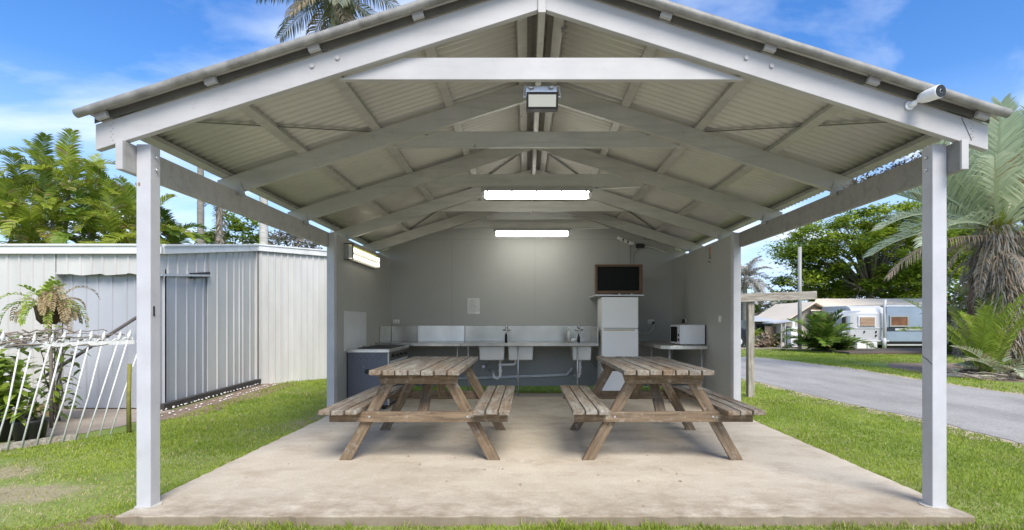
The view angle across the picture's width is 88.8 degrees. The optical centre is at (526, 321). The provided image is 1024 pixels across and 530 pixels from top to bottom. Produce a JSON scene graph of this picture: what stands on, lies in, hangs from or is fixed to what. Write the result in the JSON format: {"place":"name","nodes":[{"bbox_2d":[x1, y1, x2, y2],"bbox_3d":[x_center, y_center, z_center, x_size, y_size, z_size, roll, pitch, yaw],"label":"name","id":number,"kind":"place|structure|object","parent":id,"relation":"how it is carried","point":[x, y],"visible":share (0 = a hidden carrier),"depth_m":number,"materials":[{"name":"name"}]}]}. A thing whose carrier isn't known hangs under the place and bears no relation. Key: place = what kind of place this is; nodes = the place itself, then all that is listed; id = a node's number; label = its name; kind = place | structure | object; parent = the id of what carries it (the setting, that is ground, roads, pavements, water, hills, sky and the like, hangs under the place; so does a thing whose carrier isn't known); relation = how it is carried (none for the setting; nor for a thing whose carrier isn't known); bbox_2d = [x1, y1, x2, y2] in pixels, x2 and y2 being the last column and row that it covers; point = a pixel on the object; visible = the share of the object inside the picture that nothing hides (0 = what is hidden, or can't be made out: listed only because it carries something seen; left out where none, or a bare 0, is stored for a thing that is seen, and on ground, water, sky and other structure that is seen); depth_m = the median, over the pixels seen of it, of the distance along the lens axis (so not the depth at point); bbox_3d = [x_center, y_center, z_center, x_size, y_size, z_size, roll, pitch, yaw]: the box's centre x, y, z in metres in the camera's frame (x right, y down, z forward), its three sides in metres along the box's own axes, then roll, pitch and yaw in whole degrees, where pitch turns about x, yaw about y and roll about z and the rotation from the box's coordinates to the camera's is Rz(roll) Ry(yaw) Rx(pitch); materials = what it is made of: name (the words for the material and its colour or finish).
{"place":"outdoors","nodes":[
{"label":"outdoors","id":0,"kind":"place"},
{"bbox_2d":[0,346,1023,529],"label":"ground","id":1,"kind":"structure","parent":0,"point":[56,489],"depth_m":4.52,"materials":[{"name":"plant"}]},
{"bbox_2d":[0,388,53,441],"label":"leafy plant","id":2,"kind":"object","parent":1,"relation":"on","point":[19,426],"visible":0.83,"depth_m":5.28,"materials":[{"name":"green plant"}]},
{"bbox_2d":[0,177,70,243],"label":"palm tree","id":3,"kind":"object","parent":1,"relation":"on","point":[9,188],"visible":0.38,"depth_m":13.73,"materials":[{"name":"green plant"}]},
{"bbox_2d":[0,151,75,226],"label":"palm tree","id":4,"kind":"object","parent":1,"relation":"on","point":[21,179],"visible":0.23,"depth_m":14.35,"materials":[{"name":"green plant"}]},
{"bbox_2d":[0,433,78,451],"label":"edging board","id":5,"kind":"object","parent":1,"relation":"on","point":[31,443],"visible":0.6,"depth_m":5.28,"materials":[{"name":"concrete"}]},
{"bbox_2d":[0,191,80,243],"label":"palm tree","id":6,"kind":"object","parent":1,"relation":"on","point":[32,229],"visible":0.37,"depth_m":13.34,"materials":[{"name":"green plant"}]},
{"bbox_2d":[0,132,83,239],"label":"palm tree","id":7,"kind":"object","parent":1,"relation":"on","point":[37,146],"visible":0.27,"depth_m":15.01,"materials":[{"name":"green plant"}]},
{"bbox_2d":[0,166,104,243],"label":"palm tree","id":8,"kind":"object","parent":1,"relation":"on","point":[52,203],"visible":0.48,"depth_m":13.63,"materials":[{"name":"green plant"}]},
{"bbox_2d":[0,330,136,450],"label":"picket fence","id":9,"kind":"object","parent":1,"relation":"on","point":[120,340],"visible":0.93,"depth_m":5.49,"materials":[{"name":"white metal"}]},
{"bbox_2d":[0,327,124,347],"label":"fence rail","id":10,"kind":"object","parent":9,"relation":"on","point":[14,340],"visible":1,"depth_m":5.32,"materials":[{"name":"metal"}]},
{"bbox_2d":[5,127,134,242],"bbox_3d":[-12.391,-1.898,14.305,2.705,6.331,2.613,0,0,0],"label":"palm tree","id":11,"kind":"object","parent":1,"relation":"on","point":[73,166],"visible":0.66,"depth_m":13.97,"materials":[{"name":"green plant"}]},
{"bbox_2d":[36,513,116,529],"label":"dirt patch","id":12,"kind":"object","parent":1,"relation":"on","point":[88,520],"visible":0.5,"depth_m":3.27,"materials":[{"name":"soil"}]},
{"bbox_2d":[28,183,126,243],"bbox_3d":[-11.614,-1.256,14.222,2.440,5.039,2.456,0,0,29],"label":"palm tree","id":13,"kind":"object","parent":1,"relation":"on","point":[78,193],"visible":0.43,"depth_m":13.74,"materials":[{"name":"green plant"}]},
{"bbox_2d":[36,153,135,239],"bbox_3d":[-12.049,-1.821,14.721,2.404,6.174,2.782,0,0,20],"label":"palm tree","id":14,"kind":"object","parent":1,"relation":"on","point":[96,189],"visible":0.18,"depth_m":14.57,"materials":[{"name":"green plant"}]},
{"bbox_2d":[13,409,169,440],"bbox_3d":[-7.044,1.257,6.381,4.355,0.001,2.320,0,0,0],"label":"shed apron","id":15,"kind":"object","parent":1,"relation":"on","point":[74,421],"visible":0.52,"depth_m":6.64,"materials":[{"name":"grey concrete"}]},
{"bbox_2d":[0,330,38,409],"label":"leafy plant","id":16,"kind":"object","parent":15,"relation":"on","point":[22,350],"visible":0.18,"depth_m":6.28,"materials":[{"name":"green plant"}]},
{"bbox_2d":[0,353,56,442],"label":"leafy plant","id":17,"kind":"object","parent":15,"relation":"on","point":[4,397],"visible":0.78,"depth_m":5.53,"materials":[{"name":"green plant"}]},
{"bbox_2d":[0,276,98,427],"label":"hanging fern","id":18,"kind":"object","parent":15,"relation":"on","point":[56,310],"visible":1,"depth_m":6.01,"materials":[{"name":"green plant"}]},
{"bbox_2d":[23,323,94,420],"bbox_3d":[-5.876,0.630,6.585,0.585,1.269,0.794,0,0,-22],"label":"leafy plant","id":19,"kind":"object","parent":15,"relation":"on","point":[57,400],"visible":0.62,"depth_m":6.53,"materials":[{"name":"green plant"}]},
{"bbox_2d":[37,316,136,380],"bbox_3d":[-5.945,0.360,7.100,1.113,0.875,0.044,0,0,-22],"label":"leaning pole","id":20,"kind":"object","parent":15,"relation":"on","point":[111,332],"visible":0.42,"depth_m":7.12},
{"bbox_2d":[52,166,171,243],"bbox_3d":[-11.008,-1.390,14.382,2.466,5.309,2.570,0,0,0],"label":"palm tree","id":21,"kind":"object","parent":1,"relation":"on","point":[98,171],"visible":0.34,"depth_m":13.70,"materials":[{"name":"green plant"}]},
{"bbox_2d":[59,177,170,243],"bbox_3d":[-10.712,-1.212,13.682,2.336,4.956,2.576,0,0,-40],"label":"palm tree","id":22,"kind":"object","parent":1,"relation":"on","point":[114,224],"visible":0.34,"depth_m":13.50,"materials":[{"name":"green plant"}]},
{"bbox_2d":[126,364,131,432],"bbox_3d":[-4.500,0.871,5.923,0.047,0.783,0.050,0,0,22],"label":"garden stake","id":23,"kind":"object","parent":1,"relation":"on","point":[128,404],"visible":0.98,"depth_m":5.91,"materials":[{"name":"yellow wood"}]},
{"bbox_2d":[73,175,196,243],"bbox_3d":[-10.227,-1.199,13.907,2.445,4.934,2.448,0,0,32],"label":"palm tree","id":24,"kind":"object","parent":1,"relation":"on","point":[130,189],"visible":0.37,"depth_m":13.58,"materials":[{"name":"green plant"}]},
{"bbox_2d":[129,206,214,243],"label":"palm tree","id":25,"kind":"object","parent":1,"relation":"on","point":[178,235],"visible":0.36,"depth_m":14.47,"materials":[{"name":"green plant"}]},
{"bbox_2d":[0,243,389,410],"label":"tin shed","id":26,"kind":"structure","parent":1,"relation":"on","point":[234,316],"depth_m":8.23,"materials":[{"name":"grey metal"}]},
{"bbox_2d":[197,167,204,243],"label":"palm tree","id":27,"kind":"object","parent":1,"relation":"on","point":[200,212],"visible":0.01,"depth_m":19.91,"materials":[{"name":"grey plant"}]},
{"bbox_2d":[196,202,228,243],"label":"shaggy palm","id":28,"kind":"object","parent":1,"relation":"on","point":[220,224],"visible":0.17,"depth_m":20.92,"materials":[{"name":"grey plant"}]},
{"bbox_2d":[190,225,235,243],"bbox_3d":[-13.230,-1.406,22.175,2.364,5.337,2.073,0,0,0],"label":"garden shrub","id":29,"kind":"object","parent":1,"relation":"on","point":[209,234],"visible":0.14,"depth_m":21.92,"materials":[{"name":"green plant"}]},
{"bbox_2d":[160,383,291,420],"bbox_3d":[-4.819,1.258,8.614,0.827,0.001,4.267,0,0,-4],"label":"dirt strip","id":30,"kind":"object","parent":1,"relation":"on","point":[177,412],"visible":0.73,"depth_m":8.12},
{"bbox_2d":[160,382,275,415],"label":"pebbles","id":31,"kind":"object","parent":30,"relation":"on","point":[219,398],"visible":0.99,"depth_m":8.40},
{"bbox_2d":[206,210,284,244],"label":"leafy tree","id":32,"kind":"object","parent":1,"relation":"on","point":[240,224],"visible":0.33,"depth_m":22.50,"materials":[{"name":"green plant"}]},
{"bbox_2d":[259,196,267,244],"bbox_3d":[-9.556,-2.134,18.914,1.974,6.794,1.738,0,0,0],"label":"pole","id":33,"kind":"object","parent":1,"relation":"on","point":[263,233],"visible":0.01,"depth_m":18.89,"materials":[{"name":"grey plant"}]},
{"bbox_2d":[237,228,323,248],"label":"leafy tree","id":34,"kind":"object","parent":1,"relation":"on","point":[298,242],"visible":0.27,"depth_m":23.65,"materials":[{"name":"green plant"}]},
{"bbox_2d":[256,0,400,231],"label":"palm tree","id":35,"kind":"object","parent":1,"relation":"on","point":[334,14],"visible":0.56,"depth_m":20.14,"materials":[{"name":"green plant"}]},
{"bbox_2d":[115,393,974,526],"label":"concrete slab","id":36,"kind":"structure","parent":1,"relation":"on","point":[774,477],"depth_m":3.94,"materials":[{"name":"concrete"}]},
{"bbox_2d":[346,344,408,408],"bbox_3d":[-2.131,0.772,7.665,0.608,0.857,1.190,0,0,0],"label":"barbecue","id":37,"kind":"object","parent":36,"relation":"on","point":[363,361],"visible":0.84,"depth_m":7.10,"materials":[{"name":"metal"}]},
{"bbox_2d":[390,356,407,384],"bbox_3d":[-1.856,0.722,7.705,0.058,0.355,1.030,0,0,0],"label":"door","id":38,"kind":"structure","parent":37,"relation":"in","point":[396,360],"depth_m":7.58,"materials":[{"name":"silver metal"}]},
{"bbox_2d":[318,356,514,459],"bbox_3d":[-0.925,0.800,5.164,1.586,0.799,1.748,0,0,0],"label":"picnic table","id":39,"kind":"object","parent":36,"relation":"on","point":[428,372],"visible":1,"depth_m":4.52,"materials":[{"name":"brown wood"}]},
{"bbox_2d":[375,326,465,382],"bbox_3d":[-1.752,0.637,8.933,1.375,1.125,1.026,0,0,0],"label":"steel bench","id":40,"kind":"object","parent":36,"relation":"on","point":[429,335],"visible":0.74,"depth_m":9.42,"materials":[{"name":"silver metal"}]},
{"bbox_2d":[0,413,998,514],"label":"fallen leaves","id":41,"kind":"object","parent":36,"relation":"on","point":[484,469],"visible":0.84,"depth_m":4.18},
{"bbox_2d":[461,325,598,395],"bbox_3d":[0.029,0.630,8.933,2.268,1.139,1.026,0,0,0],"label":"sink bench","id":42,"kind":"object","parent":36,"relation":"on","point":[489,341],"visible":0.96,"depth_m":9.08,"materials":[{"name":"silver metal"}]},
{"bbox_2d":[567,327,570,341],"bbox_3d":[0.730,0.220,8.950,0.060,0.260,0.060,0,0,0],"label":"bottle","id":43,"kind":"object","parent":42,"relation":"on","point":[568,336],"visible":0.96,"depth_m":8.93,"materials":[{"name":"white plastic"}]},
{"bbox_2d":[72,0,1012,508],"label":"pavilion","id":44,"kind":"structure","parent":36,"relation":"on","point":[398,136],"depth_m":4.56,"materials":[{"name":"white metal"}]},
{"bbox_2d":[344,311,365,350],"bbox_3d":[-2.442,0.129,7.482,0.006,0.542,0.965,0,0,0],"label":"splash panel","id":45,"kind":"object","parent":44,"relation":"attached to","point":[354,330],"visible":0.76,"depth_m":7.42,"materials":[{"name":"metal"}]},
{"bbox_2d":[344,243,379,268],"bbox_3d":[-2.383,-0.938,7.663,0.122,0.221,1.353,0,0,0],"label":"wall tube light","id":46,"kind":"object","parent":44,"relation":"attached to","point":[354,254],"visible":1,"depth_m":7.49,"materials":[{"name":"white"}]},
{"bbox_2d":[467,298,479,313],"bbox_3d":[-0.954,-0.281,9.443,0.222,0.282,0.013,0,0,0],"label":"notice","id":47,"kind":"object","parent":44,"relation":"attached to","point":[473,305],"visible":1,"depth_m":9.45,"materials":[{"name":"paper"}]},
{"bbox_2d":[458,367,572,379],"bbox_3d":[-0.526,0.941,9.400,2.748,0.237,0.052,0,0,0],"label":"drain pipe","id":48,"kind":"object","parent":44,"relation":"attached to","point":[524,376],"visible":0.7,"depth_m":9.38,"materials":[{"name":"plastic"}]},
{"bbox_2d":[493,228,570,235],"bbox_3d":[0.093,-1.478,8.659,1.270,0.131,0.118,0,0,0],"label":"tube light","id":49,"kind":"object","parent":44,"relation":"attached to","point":[531,231],"visible":1,"depth_m":8.61,"materials":[{"name":"white"}]},
{"bbox_2d":[481,186,591,198],"bbox_3d":[0.118,-1.478,6.019,1.270,0.131,0.118,0,0,0],"label":"tube light","id":50,"kind":"object","parent":44,"relation":"attached to","point":[536,192],"visible":1,"depth_m":5.97,"materials":[{"name":"white"}]},
{"bbox_2d":[523,85,560,111],"bbox_3d":[0.102,-1.471,3.438,0.249,0.153,0.123,0,0,0],"label":"floodlight","id":51,"kind":"object","parent":44,"relation":"attached to","point":[541,98],"visible":1,"depth_m":3.40,"materials":[{"name":"white plastic"}]},
{"bbox_2d":[571,228,607,229],"bbox_3d":[1.040,-1.529,8.642,0.621,0.034,0.023,0,0,3],"label":"conduit","id":52,"kind":"object","parent":44,"relation":"attached to","point":[589,228],"visible":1,"depth_m":8.63,"materials":[{"name":"white plastic"}]},
{"bbox_2d":[592,187,639,189],"bbox_3d":[1.030,-1.529,6.003,0.542,0.034,0.018,0,0,4],"label":"conduit","id":53,"kind":"object","parent":44,"relation":"attached to","point":[614,188],"visible":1,"depth_m":6.00,"materials":[{"name":"white plastic"}]},
{"bbox_2d":[589,295,643,297],"bbox_3d":[1.530,-0.345,9.002,0.800,0.190,0.885,0,0,0],"label":"shelf","id":54,"kind":"object","parent":44,"relation":"attached to","point":[597,296],"depth_m":8.81,"materials":[{"name":"silver metal"}]},
{"bbox_2d":[594,264,642,294],"bbox_3d":[1.528,-0.691,8.700,0.780,0.504,0.241,0,0,0],"label":"television","id":55,"kind":"object","parent":54,"relation":"on","point":[617,279],"visible":1,"depth_m":8.65,"materials":[{"name":"black plastic"}]},
{"bbox_2d":[617,236,633,244],"bbox_3d":[1.790,-1.455,9.404,0.316,0.163,0.068,0,0,0],"label":"power board","id":56,"kind":"object","parent":44,"relation":"attached to","point":[625,240],"visible":1,"depth_m":9.40,"materials":[{"name":"white plastic"}]},
{"bbox_2d":[636,244,643,247],"bbox_3d":[2.045,-1.360,9.402,0.140,0.070,0.085,0,0,0],"label":"junction box","id":57,"kind":"object","parent":44,"relation":"attached to","point":[639,245],"visible":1,"depth_m":9.36,"materials":[{"name":"black plastic"}]},
{"bbox_2d":[840,147,922,187],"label":"leaf litter","id":58,"kind":"object","parent":44,"relation":"on","point":[870,176],"visible":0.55,"depth_m":4.01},
{"bbox_2d":[904,84,945,109],"bbox_3d":[2.438,-1.369,3.196,0.080,0.083,0.206,0,0,-13],"label":"security camera","id":59,"kind":"object","parent":44,"relation":"attached to","point":[936,92],"visible":1,"depth_m":3.15,"materials":[{"name":"white plastic"}]},
{"bbox_2d":[598,297,637,390],"bbox_3d":[1.500,0.404,8.619,0.579,1.592,0.562,0,0,0],"label":"fridge","id":60,"kind":"object","parent":36,"relation":"on","point":[617,326],"visible":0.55,"depth_m":8.35,"materials":[{"name":"white metal"}]},
{"bbox_2d":[560,356,764,459],"bbox_3d":[1.178,0.800,5.165,1.586,0.800,1.752,0,0,0],"label":"picnic table","id":61,"kind":"object","parent":36,"relation":"on","point":[585,403],"visible":1,"depth_m":4.52,"materials":[{"name":"brown wood"}]},
{"bbox_2d":[638,329,707,402],"bbox_3d":[2.315,0.670,8.533,0.660,1.060,1.826,0,0,0],"label":"table","id":62,"kind":"object","parent":36,"relation":"on","point":[658,338],"visible":0.73,"depth_m":8.79,"materials":[{"name":"silver metal"}]},
{"bbox_2d":[670,325,705,344],"bbox_3d":[2.450,0.200,7.960,0.401,0.303,0.520,0,0,0],"label":"microwave","id":63,"kind":"object","parent":62,"relation":"on","point":[687,334],"visible":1,"depth_m":7.70,"materials":[{"name":"silver metal"}]},
{"bbox_2d":[741,287,763,319],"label":"distant tree","id":64,"kind":"object","parent":1,"relation":"on","point":[756,307],"visible":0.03,"depth_m":39.03,"materials":[{"name":"green plant"}]},
{"bbox_2d":[741,255,773,319],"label":"palm tree","id":65,"kind":"object","parent":1,"relation":"on","point":[745,272],"visible":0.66,"depth_m":33.75,"materials":[{"name":"green plant"}]},
{"bbox_2d":[741,316,778,344],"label":"white roofed house","id":66,"kind":"structure","parent":1,"relation":"on","point":[758,323],"depth_m":27.96,"materials":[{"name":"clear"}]},
{"bbox_2d":[756,324,763,334],"bbox_3d":[12.514,0.429,27.979,0.400,0.571,0.039,0,0,0],"label":"window","id":67,"kind":"structure","parent":66,"relation":"in","point":[761,326],"depth_m":27.96,"materials":[{"name":"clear glass"}]},
{"bbox_2d":[745,326,777,346],"bbox_3d":[11.450,0.866,26.126,2.180,1.364,1.432,0,0,-20],"label":"garden shrub","id":68,"kind":"object","parent":1,"relation":"on","point":[757,331],"visible":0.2,"depth_m":26.03,"materials":[{"name":"green plant"}]},
{"bbox_2d":[754,331,782,347],"bbox_3d":[11.683,0.931,25.450,1.311,0.919,1.469,0,0,45],"label":"garden shrub","id":69,"kind":"object","parent":1,"relation":"on","point":[764,341],"visible":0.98,"depth_m":25.37,"materials":[{"name":"brown plant"}]},
{"bbox_2d":[754,300,784,315],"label":"distant tree","id":70,"kind":"object","parent":1,"relation":"on","point":[765,305],"visible":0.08,"depth_m":45.61,"materials":[{"name":"green plant"}]},
{"bbox_2d":[770,330,786,346],"bbox_3d":[12.417,0.866,26.088,1.510,0.899,1.143,0,0,27],"label":"garden shrub","id":71,"kind":"object","parent":1,"relation":"on","point":[779,336],"visible":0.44,"depth_m":26.02,"materials":[{"name":"green plant"}]},
{"bbox_2d":[741,291,816,397],"bbox_3d":[3.800,0.430,8.674,1.965,1.864,0.158,0,0,0],"label":"timber gantry","id":72,"kind":"object","parent":1,"relation":"on","point":[749,299],"visible":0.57,"depth_m":8.65,"materials":[{"name":"wood"}]},
{"bbox_2d":[768,300,810,304],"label":"distant tree","id":73,"kind":"object","parent":1,"relation":"on","point":[787,301],"visible":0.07,"depth_m":59.65,"materials":[{"name":"green plant"}]},
{"bbox_2d":[756,301,824,347],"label":"beige cottage","id":74,"kind":"structure","parent":1,"relation":"on","point":[781,313],"depth_m":27.04,"materials":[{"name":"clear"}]},
{"bbox_2d":[778,308,877,350],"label":"young palm","id":75,"kind":"object","parent":1,"relation":"on","point":[823,331],"visible":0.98,"depth_m":21.60,"materials":[{"name":"green plant"}]},
{"bbox_2d":[807,334,856,351],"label":"young palm","id":76,"kind":"object","parent":1,"relation":"on","point":[847,345],"visible":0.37,"depth_m":21.39,"materials":[{"name":"green plant"}]},
{"bbox_2d":[828,311,852,336],"bbox_3d":[14.449,0.390,24.030,0.530,1.744,1.140,0,0,0],"label":"caravan annex","id":77,"kind":"object","parent":1,"relation":"on","point":[847,319],"visible":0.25,"depth_m":23.50,"materials":[{"name":"white metal"}]},
{"bbox_2d":[847,316,849,331],"bbox_3d":[14.471,0.096,23.479,0.144,0.719,0.038,0,0,0],"label":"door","id":78,"kind":"structure","parent":77,"relation":"in","point":[848,317],"depth_m":23.46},
{"bbox_2d":[837,311,860,317],"bbox_3d":[13.857,-0.304,22.900,0.949,0.328,1.000,0,0,0],"label":"awning","id":79,"kind":"object","parent":77,"relation":"attached to","point":[846,313],"visible":0.5,"depth_m":22.55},
{"bbox_2d":[741,280,961,312],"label":"trees","id":80,"kind":"object","parent":1,"relation":"on","point":[797,301],"depth_m":73.97,"materials":[{"name":"green plant"}]},
{"bbox_2d":[822,306,888,343],"bbox_3d":[15.747,0.149,25.137,1.665,1.808,2.525,0,0,0],"label":"white caravan","id":81,"kind":"object","parent":1,"relation":"on","point":[867,323],"visible":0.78,"depth_m":23.96,"materials":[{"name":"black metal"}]},
{"bbox_2d":[858,316,875,326],"bbox_3d":[15.588,-0.006,23.922,0.808,0.478,0.095,0,0,0],"label":"window frame","id":82,"kind":"structure","parent":81,"relation":"in","point":[863,321],"depth_m":23.87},
{"bbox_2d":[853,342,865,347],"bbox_3d":[14.924,1.085,23.400,0.430,0.355,0.300,0,0,0],"label":"air conditioner","id":83,"kind":"object","parent":1,"relation":"on","point":[860,345],"visible":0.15,"depth_m":23.25,"materials":[{"name":"white metal"}]},
{"bbox_2d":[810,299,921,314],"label":"annex roof","id":84,"kind":"structure","parent":1,"relation":"on","point":[852,302],"depth_m":28.48,"materials":[{"name":"metal"}]},
{"bbox_2d":[758,198,981,301],"bbox_3d":[22.827,-3.389,34.967,15.403,9.315,10.392,0,0,0],"label":"spreading tree","id":85,"kind":"object","parent":1,"relation":"on","point":[867,280],"visible":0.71,"depth_m":33.44,"materials":[{"name":"green plant"}]},
{"bbox_2d":[866,342,876,347],"bbox_3d":[15.401,1.085,23.392,0.430,0.355,0.315,0,0,0],"label":"air conditioner","id":86,"kind":"object","parent":1,"relation":"on","point":[870,345],"visible":0.4,"depth_m":23.25,"materials":[{"name":"white metal"}]},
{"bbox_2d":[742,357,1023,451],"bbox_3d":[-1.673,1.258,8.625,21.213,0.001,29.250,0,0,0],"label":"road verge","id":87,"kind":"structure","parent":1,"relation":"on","point":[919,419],"depth_m":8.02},
{"bbox_2d":[882,299,886,347],"bbox_3d":[16.311,0.128,23.800,0.192,2.268,0.170,0,0,0],"label":"downpipe","id":88,"kind":"object","parent":1,"relation":"on","point":[884,326],"visible":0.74,"depth_m":23.75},
{"bbox_2d":[811,348,964,354],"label":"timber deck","id":89,"kind":"structure","parent":1,"relation":"on","point":[887,351],"depth_m":20.41,"materials":[{"name":"wood"}]},
{"bbox_2d":[877,305,964,347],"bbox_3d":[18.820,0.247,25.475,4.366,2.031,2.450,0,0,0],"label":"blue caravan","id":90,"kind":"object","parent":1,"relation":"on","point":[900,316],"visible":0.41,"depth_m":24.30,"materials":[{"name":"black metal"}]},
{"bbox_2d":[889,316,908,326],"bbox_3d":[17.308,-0.012,24.275,0.893,0.521,0.049,0,0,0],"label":"window frame","id":91,"kind":"structure","parent":90,"relation":"in","point":[894,321],"depth_m":24.27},
{"bbox_2d":[919,283,968,354],"bbox_3d":[17.209,-0.059,20.013,3.839,3.109,3.239,0,0,0],"label":"garden shrub","id":92,"kind":"object","parent":1,"relation":"on","point":[950,348],"visible":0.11,"depth_m":20.16,"materials":[{"name":"green plant"}]},
{"bbox_2d":[886,362,1023,381],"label":"garden bed","id":93,"kind":"object","parent":1,"relation":"on","point":[917,367],"visible":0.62,"depth_m":14.30,"materials":[{"name":"soil"}]},
{"bbox_2d":[859,93,1023,373],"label":"date palm","id":94,"kind":"object","parent":93,"relation":"on","point":[986,182],"visible":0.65,"depth_m":12.03,"materials":[{"name":"plant"}]},
{"bbox_2d":[896,288,1023,374],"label":"young palm","id":95,"kind":"object","parent":93,"relation":"on","point":[990,345],"visible":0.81,"depth_m":11.71,"materials":[{"name":"green plant"}]},
{"bbox_2d":[947,256,1012,371],"bbox_3d":[11.287,-0.169,12.953,1.332,2.884,1.801,0,0,0],"label":"old palm","id":96,"kind":"object","parent":93,"relation":"on","point":[971,297],"visible":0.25,"depth_m":13.01,"materials":[{"name":"plant"}]},
{"bbox_2d":[947,373,1014,379],"bbox_3d":[10.017,1.227,11.635,1.302,0.110,0.135,0,0,28],"label":"edging log","id":97,"kind":"object","parent":93,"relation":"on","point":[956,375],"visible":0.45,"depth_m":11.67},
{"bbox_2d":[947,367,1021,379],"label":"garden litter","id":98,"kind":"object","parent":93,"relation":"on","point":[1012,376],"visible":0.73,"depth_m":11.32,"materials":[{"name":"plant"}]},
{"bbox_2d":[948,345,1023,378],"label":"young palm","id":99,"kind":"object","parent":93,"relation":"on","point":[987,362],"visible":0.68,"depth_m":11.65,"materials":[{"name":"plant"}]},
{"bbox_2d":[888,200,1023,282],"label":"spreading tree","id":100,"kind":"object","parent":1,"relation":"on","point":[969,232],"visible":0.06,"depth_m":35.26,"materials":[{"name":"green plant"}]},
{"bbox_2d":[0,0,1023,309],"label":"sky","id":101,"kind":"structure","parent":0,"point":[58,57],"materials":[{"name":"blue"}]},
{"bbox_2d":[741,345,810,350],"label":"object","id":102,"kind":"structure","parent":0,"point":[769,347],"depth_m":25.32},
{"bbox_2d":[741,327,754,346],"bbox_3d":[8.917,0.623,26.000,4.246,1.278,1.784,0,0,0],"label":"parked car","id":103,"kind":"object","parent":102,"relation":"on","point":[743,335],"visible":0.13,"depth_m":25.20,"materials":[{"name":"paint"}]},
{"bbox_2d":[798,247,801,348],"bbox_3d":[12.550,-1.079,24.000,0.162,4.682,0.170,0,0,0],"label":"utility pole","id":104,"kind":"object","parent":102,"relation":"on","point":[799,284],"visible":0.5,"depth_m":23.93,"materials":[{"name":"wood"}]},
{"bbox_2d":[787,322,797,347],"bbox_3d":[12.793,0.631,25.100,0.383,1.262,0.400,0,0,0],"label":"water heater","id":105,"kind":"object","parent":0,"point":[795,333],"visible":0.5,"depth_m":24.94,"materials":[{"name":"white metal"}]},
{"bbox_2d":[741,357,1023,443],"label":"road","id":106,"kind":"structure","parent":0,"point":[995,413],"depth_m":8.97,"materials":[{"name":"asphalt"}]},
{"bbox_2d":[980,342,1023,370],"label":"young palm","id":107,"kind":"object","parent":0,"point":[986,366],"visible":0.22,"depth_m":11.75,"materials":[{"name":"green plant"}]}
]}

